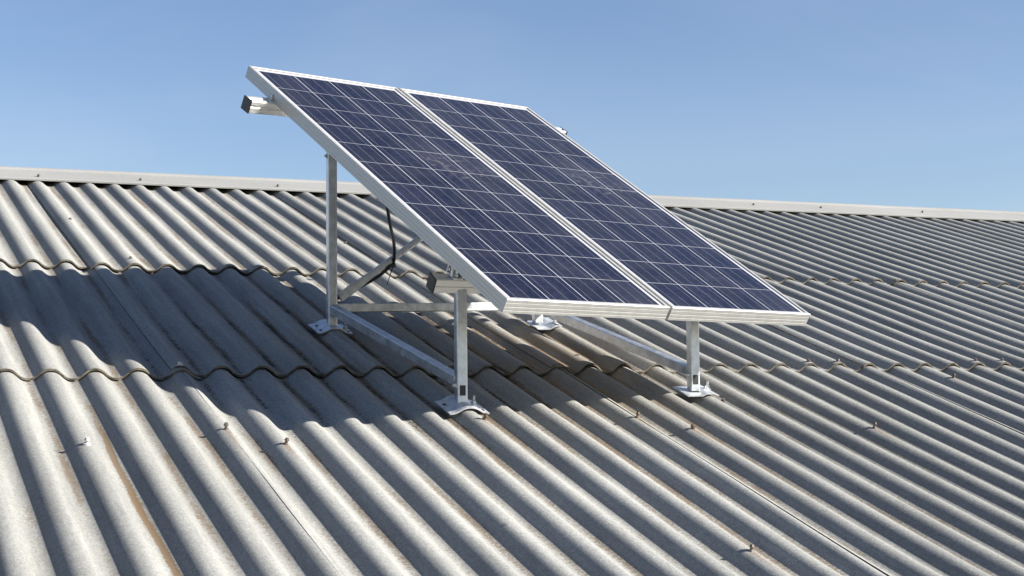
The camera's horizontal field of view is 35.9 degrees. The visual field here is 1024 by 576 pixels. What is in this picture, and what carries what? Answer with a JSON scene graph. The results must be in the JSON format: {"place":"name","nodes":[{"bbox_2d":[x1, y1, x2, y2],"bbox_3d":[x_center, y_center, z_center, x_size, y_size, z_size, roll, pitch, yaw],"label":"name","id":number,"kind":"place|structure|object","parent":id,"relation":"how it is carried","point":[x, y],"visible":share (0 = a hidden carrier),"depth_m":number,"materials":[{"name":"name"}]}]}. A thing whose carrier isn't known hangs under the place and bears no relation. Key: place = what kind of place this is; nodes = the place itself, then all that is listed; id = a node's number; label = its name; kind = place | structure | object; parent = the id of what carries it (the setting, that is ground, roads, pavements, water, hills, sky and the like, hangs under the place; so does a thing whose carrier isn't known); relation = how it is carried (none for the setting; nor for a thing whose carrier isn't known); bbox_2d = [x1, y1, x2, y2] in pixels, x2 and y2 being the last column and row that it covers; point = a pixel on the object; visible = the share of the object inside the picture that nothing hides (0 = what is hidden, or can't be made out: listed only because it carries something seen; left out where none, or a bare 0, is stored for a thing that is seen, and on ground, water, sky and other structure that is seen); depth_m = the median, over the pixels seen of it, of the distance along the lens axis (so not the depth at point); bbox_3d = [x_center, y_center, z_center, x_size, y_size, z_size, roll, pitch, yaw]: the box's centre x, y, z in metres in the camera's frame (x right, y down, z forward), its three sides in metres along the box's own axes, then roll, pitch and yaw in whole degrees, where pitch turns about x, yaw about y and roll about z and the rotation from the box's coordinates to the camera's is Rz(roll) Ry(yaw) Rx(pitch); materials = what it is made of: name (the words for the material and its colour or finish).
{"place":"outdoors","nodes":[
{"label":"outdoors","id":0,"kind":"place"},
{"bbox_2d":[0,0,1023,211],"label":"sky","id":1,"kind":"structure","parent":0,"point":[907,103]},
{"label":"ground","id":2,"kind":"structure","parent":0,"visible":0},
{"bbox_2d":[0,166,1023,575],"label":"building","id":3,"kind":"structure","parent":2,"relation":"on","point":[186,388],"depth_m":5.03,"materials":[{"name":"metal"}]},
{"bbox_2d":[241,95,718,414],"bbox_3d":[-0.048,-0.146,5.591,1.549,1.152,1.218,2,-4,-38],"label":"mounting rack","id":4,"kind":"object","parent":3,"relation":"on","point":[457,284],"visible":0.61,"depth_m":5.53,"materials":[{"name":"metal"}]},
{"bbox_2d":[245,66,669,319],"bbox_3d":[-0.237,-0.350,5.287,0.644,0.046,1.743,3,27,-39],"label":"solar panel","id":5,"kind":"object","parent":4,"relation":"attached to","point":[499,240],"visible":1,"depth_m":5.12,"materials":[{"name":"glass"}]},
{"bbox_2d":[337,199,395,300],"bbox_3d":[-0.435,-0.129,5.493,0.253,0.366,0.819,1,-4,-18],"label":"cable","id":6,"kind":"object","parent":5,"relation":"hanging from","point":[388,267],"visible":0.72,"depth_m":5.84,"materials":[{"name":"black rubber"}]},
{"bbox_2d":[398,88,809,325],"bbox_3d":[0.273,-0.322,5.698,0.644,0.045,1.743,3,27,-39],"label":"solar panel","id":7,"kind":"object","parent":4,"relation":"attached to","point":[682,270],"visible":0.9,"depth_m":5.56,"materials":[{"name":"glass"}]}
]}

